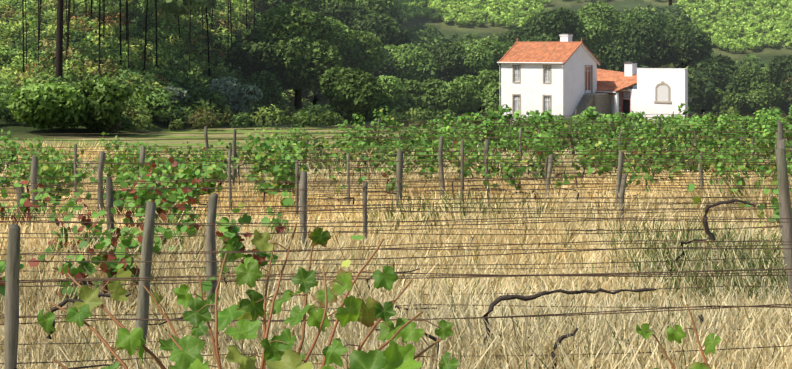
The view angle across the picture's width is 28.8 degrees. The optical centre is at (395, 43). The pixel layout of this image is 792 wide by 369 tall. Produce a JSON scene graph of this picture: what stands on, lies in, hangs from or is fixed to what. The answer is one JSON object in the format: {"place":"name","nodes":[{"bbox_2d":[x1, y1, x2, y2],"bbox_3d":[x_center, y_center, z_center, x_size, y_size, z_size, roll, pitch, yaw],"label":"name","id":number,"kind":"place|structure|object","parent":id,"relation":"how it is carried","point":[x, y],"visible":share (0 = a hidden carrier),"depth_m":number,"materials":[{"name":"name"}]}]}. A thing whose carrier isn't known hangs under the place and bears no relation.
{"place":"outdoors","nodes":[
{"label":"outdoors","id":0,"kind":"place"},
{"bbox_2d":[0,196,791,368],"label":"dry grass","id":1,"kind":"structure","parent":0,"point":[604,334],"depth_m":17.29,"materials":[{"name":"beige plant"}]},
{"bbox_2d":[0,114,791,363],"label":"trellis wires","id":2,"kind":"object","parent":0,"point":[386,210],"visible":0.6,"depth_m":20.38,"materials":[{"name":"grey metal"}]},
{"bbox_2d":[0,0,791,190],"bbox_3d":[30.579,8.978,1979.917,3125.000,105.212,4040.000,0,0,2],"label":"terrain","id":3,"kind":"structure","parent":0,"point":[448,30],"depth_m":125.41,"materials":[{"name":"green plant"}]},
{"bbox_2d":[6,83,88,131],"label":"bush","id":4,"kind":"object","parent":3,"relation":"on","point":[48,106],"visible":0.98,"depth_m":108.35,"materials":[{"name":"green plant"}]},
{"bbox_2d":[68,77,132,133],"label":"bush","id":5,"kind":"object","parent":3,"relation":"on","point":[106,98],"visible":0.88,"depth_m":110.73,"materials":[{"name":"green plant"}]},
{"bbox_2d":[57,104,220,131],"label":"bushes","id":6,"kind":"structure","parent":3,"relation":"on","point":[177,123],"depth_m":120.38,"materials":[{"name":"green plant"}]},
{"bbox_2d":[123,83,165,111],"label":"bush","id":7,"kind":"object","parent":3,"relation":"on","point":[145,92],"visible":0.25,"depth_m":123.08,"materials":[{"name":"green plant"}]},
{"bbox_2d":[0,0,329,122],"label":"trees","id":8,"kind":"object","parent":3,"relation":"on","point":[173,51],"visible":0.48,"depth_m":142.47,"materials":[{"name":"green plant"}]},
{"bbox_2d":[162,84,189,104],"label":"olive tree","id":9,"kind":"object","parent":3,"relation":"on","point":[182,96],"visible":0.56,"depth_m":127.50,"materials":[{"name":"green plant"}]},
{"bbox_2d":[178,88,225,125],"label":"bush","id":10,"kind":"object","parent":3,"relation":"on","point":[210,97],"visible":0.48,"depth_m":129.34,"materials":[{"name":"green plant"}]},
{"bbox_2d":[205,77,262,120],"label":"olive tree","id":11,"kind":"object","parent":3,"relation":"on","point":[240,97],"visible":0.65,"depth_m":135.48,"materials":[{"name":"green plant"}]},
{"bbox_2d":[222,33,285,80],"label":"dark tree","id":12,"kind":"object","parent":3,"relation":"on","point":[250,54],"visible":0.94,"depth_m":149.69,"materials":[{"name":"green plant"}]},
{"bbox_2d":[236,70,282,111],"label":"oak tree","id":13,"kind":"object","parent":3,"relation":"on","point":[272,92],"visible":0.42,"depth_m":144.73,"materials":[{"name":"green plant"}]},
{"bbox_2d":[242,21,284,104],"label":"dark tree","id":14,"kind":"object","parent":3,"relation":"on","point":[252,29],"visible":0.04,"depth_m":155.67,"materials":[{"name":"green plant"}]},
{"bbox_2d":[257,2,343,112],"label":"oak tree","id":15,"kind":"object","parent":3,"relation":"on","point":[310,53],"visible":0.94,"depth_m":150.64,"materials":[{"name":"green plant"}]},
{"bbox_2d":[312,37,359,103],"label":"oak tree","id":16,"kind":"object","parent":3,"relation":"on","point":[347,59],"visible":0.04,"depth_m":167.17,"materials":[{"name":"green plant"}]},
{"bbox_2d":[181,99,499,127],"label":"shrubs","id":17,"kind":"object","parent":3,"relation":"on","point":[303,116],"visible":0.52,"depth_m":128.96,"materials":[{"name":"green plant"}]},
{"bbox_2d":[22,0,671,91],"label":"pine wood","id":18,"kind":"object","parent":3,"relation":"on","point":[180,7],"visible":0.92,"depth_m":138.13,"materials":[{"name":"green plant"}]},
{"bbox_2d":[318,17,386,73],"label":"bright tree","id":19,"kind":"object","parent":3,"relation":"on","point":[371,53],"visible":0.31,"depth_m":168.62,"materials":[{"name":"green plant"}]},
{"bbox_2d":[317,66,395,124],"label":"orchard tree","id":20,"kind":"object","parent":3,"relation":"on","point":[348,93],"visible":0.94,"depth_m":136.62,"materials":[{"name":"green plant"}]},
{"bbox_2d":[307,0,443,54],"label":"hillside trees","id":21,"kind":"object","parent":3,"relation":"on","point":[395,36],"visible":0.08,"depth_m":186.94,"materials":[{"name":"green plant"}]},
{"bbox_2d":[37,222,720,368],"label":"vine","id":22,"kind":"object","parent":3,"relation":"on","point":[278,352],"visible":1,"depth_m":4.45,"materials":[{"name":"green plant"}]},
{"bbox_2d":[371,48,401,78],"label":"dark tree","id":23,"kind":"object","parent":3,"relation":"on","point":[384,70],"visible":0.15,"depth_m":179.62,"materials":[{"name":"green plant"}]},
{"bbox_2d":[0,161,791,245],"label":"dry grass","id":24,"kind":"structure","parent":3,"relation":"on","point":[554,203],"depth_m":28.58,"materials":[{"name":"beige plant"}]},
{"bbox_2d":[0,129,791,368],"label":"vine trunks","id":25,"kind":"object","parent":3,"relation":"on","point":[710,234],"visible":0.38,"depth_m":16.68,"materials":[{"name":"brown wood"}]},
{"bbox_2d":[0,120,791,310],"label":"vine leaves","id":26,"kind":"object","parent":25,"relation":"attached to","point":[109,269],"visible":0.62,"depth_m":34.89,"materials":[{"name":"green plant"}]},
{"bbox_2d":[376,75,418,117],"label":"orchard tree","id":27,"kind":"object","parent":3,"relation":"on","point":[392,86],"visible":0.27,"depth_m":157.51,"materials":[{"name":"green plant"}]},
{"bbox_2d":[4,109,791,368],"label":"trellis posts","id":28,"kind":"object","parent":3,"relation":"on","point":[11,323],"visible":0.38,"depth_m":17.64,"materials":[{"name":"grey wood"}]},
{"bbox_2d":[384,42,440,83],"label":"oak tree","id":29,"kind":"object","parent":3,"relation":"on","point":[412,59],"visible":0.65,"depth_m":181.23,"materials":[{"name":"green plant"}]},
{"bbox_2d":[404,77,446,125],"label":"orchard tree","id":30,"kind":"object","parent":3,"relation":"on","point":[415,90],"visible":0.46,"depth_m":162.12,"materials":[{"name":"green plant"}]},
{"bbox_2d":[303,0,576,35],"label":"hillside trees","id":31,"kind":"object","parent":3,"relation":"on","point":[380,8],"visible":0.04,"depth_m":195.63,"materials":[{"name":"green plant"}]},
{"bbox_2d":[422,81,475,115],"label":"orchard tree","id":32,"kind":"object","parent":3,"relation":"on","point":[455,97],"visible":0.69,"depth_m":161.99,"materials":[{"name":"green plant"}]},
{"bbox_2d":[421,41,478,82],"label":"dark tree","id":33,"kind":"object","parent":3,"relation":"on","point":[446,55],"visible":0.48,"depth_m":183.03,"materials":[{"name":"green plant"}]},
{"bbox_2d":[299,0,622,71],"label":"hillside trees","id":34,"kind":"object","parent":3,"relation":"on","point":[341,11],"visible":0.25,"depth_m":187.63,"materials":[{"name":"green plant"}]},
{"bbox_2d":[278,0,672,44],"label":"hillside trees","id":35,"kind":"object","parent":3,"relation":"on","point":[306,4],"visible":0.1,"depth_m":188.41,"materials":[{"name":"green plant"}]},
{"bbox_2d":[454,74,500,117],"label":"orchard tree","id":36,"kind":"object","parent":3,"relation":"on","point":[489,96],"visible":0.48,"depth_m":164.40,"materials":[{"name":"green plant"}]},
{"bbox_2d":[453,36,510,110],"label":"oak tree","id":37,"kind":"object","parent":3,"relation":"on","point":[489,54],"visible":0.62,"depth_m":183.43,"materials":[{"name":"green plant"}]},
{"bbox_2d":[476,69,500,111],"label":"oak tree","id":38,"kind":"object","parent":3,"relation":"on","point":[486,77],"visible":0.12,"depth_m":169.13,"materials":[{"name":"green plant"}]},
{"bbox_2d":[340,0,674,71],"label":"hillside trees","id":39,"kind":"object","parent":3,"relation":"on","point":[643,53],"visible":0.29,"depth_m":190.15,"materials":[{"name":"green plant"}]},
{"bbox_2d":[505,32,559,49],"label":"dark tree","id":40,"kind":"object","parent":3,"relation":"on","point":[531,37],"visible":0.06,"depth_m":186.39,"materials":[{"name":"green plant"}]},
{"bbox_2d":[286,4,791,105],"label":"trees","id":41,"kind":"object","parent":3,"relation":"on","point":[426,38],"visible":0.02,"depth_m":193.50,"materials":[{"name":"green plant"}]},
{"bbox_2d":[501,7,587,47],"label":"dark tree","id":42,"kind":"object","parent":3,"relation":"on","point":[551,23],"visible":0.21,"depth_m":190.31,"materials":[{"name":"green plant"}]},
{"bbox_2d":[332,103,791,154],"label":"vine leaves","id":43,"kind":"object","parent":3,"relation":"on","point":[589,113],"visible":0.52,"depth_m":71.47,"materials":[{"name":"green plant"}]},
{"bbox_2d":[497,33,687,123],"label":"farmhouse","id":44,"kind":"object","parent":3,"relation":"on","point":[568,86],"visible":0.79,"depth_m":159.21,"materials":[{"name":"white paint"}]},
{"bbox_2d":[500,43,579,63],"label":"roof","id":45,"kind":"structure","parent":44,"relation":"attached to","point":[539,52],"depth_m":160.92,"materials":[{"name":"orange tile"}]},
{"bbox_2d":[596,68,636,90],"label":"roof","id":46,"kind":"structure","parent":44,"relation":"attached to","point":[609,80],"depth_m":163.05,"materials":[{"name":"orange tile"}]},
{"bbox_2d":[396,0,791,52],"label":"hillside vineyard","id":47,"kind":"object","parent":3,"relation":"on","point":[749,25],"visible":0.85,"depth_m":249.79,"materials":[{"name":"green plant"}]},
{"bbox_2d":[520,9,669,71],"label":"hillside trees","id":48,"kind":"object","parent":3,"relation":"on","point":[663,21],"depth_m":200.97,"materials":[{"name":"green plant"}]},
{"bbox_2d":[569,1,632,67],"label":"oak tree","id":49,"kind":"object","parent":3,"relation":"on","point":[594,32],"visible":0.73,"depth_m":191.77,"materials":[{"name":"green plant"}]},
{"bbox_2d":[616,11,660,61],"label":"dark tree","id":50,"kind":"object","parent":3,"relation":"on","point":[629,22],"visible":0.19,"depth_m":194.45,"materials":[{"name":"green plant"}]},
{"bbox_2d":[647,19,713,67],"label":"dark tree","id":51,"kind":"object","parent":3,"relation":"on","point":[691,41],"visible":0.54,"depth_m":191.98,"materials":[{"name":"green plant"}]},
{"bbox_2d":[674,56,721,80],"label":"oak tree","id":52,"kind":"object","parent":3,"relation":"on","point":[705,63],"visible":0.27,"depth_m":191.44,"materials":[{"name":"green plant"}]},
{"bbox_2d":[610,102,785,118],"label":"shrubs","id":53,"kind":"object","parent":3,"relation":"on","point":[695,109],"visible":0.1,"depth_m":181.88,"materials":[{"name":"green plant"}]},
{"bbox_2d":[688,82,723,113],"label":"orchard tree","id":54,"kind":"object","parent":3,"relation":"on","point":[705,106],"visible":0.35,"depth_m":185.17,"materials":[{"name":"green plant"}]},
{"bbox_2d":[712,91,751,115],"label":"bright tree","id":55,"kind":"object","parent":3,"relation":"on","point":[741,103],"visible":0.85,"depth_m":181.35,"materials":[{"name":"green plant"}]},
{"bbox_2d":[705,54,763,91],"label":"dark tree","id":56,"kind":"object","parent":3,"relation":"on","point":[728,63],"visible":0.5,"depth_m":189.87,"materials":[{"name":"green plant"}]},
{"bbox_2d":[730,65,776,111],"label":"oak tree","id":57,"kind":"object","parent":3,"relation":"on","point":[747,70],"visible":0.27,"depth_m":188.70,"materials":[{"name":"green plant"}]},
{"bbox_2d":[747,81,785,112],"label":"bright tree","id":58,"kind":"object","parent":3,"relation":"on","point":[766,96],"visible":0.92,"depth_m":184.74,"materials":[{"name":"green plant"}]},
{"bbox_2d":[766,55,791,86],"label":"dark tree","id":59,"kind":"object","parent":3,"relation":"on","point":[784,62],"visible":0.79,"depth_m":189.28,"materials":[{"name":"green plant"}]},
{"bbox_2d":[2,138,791,194],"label":"dry grass","id":60,"kind":"structure","parent":0,"point":[321,174],"depth_m":47.07,"materials":[{"name":"beige plant"}]}
]}

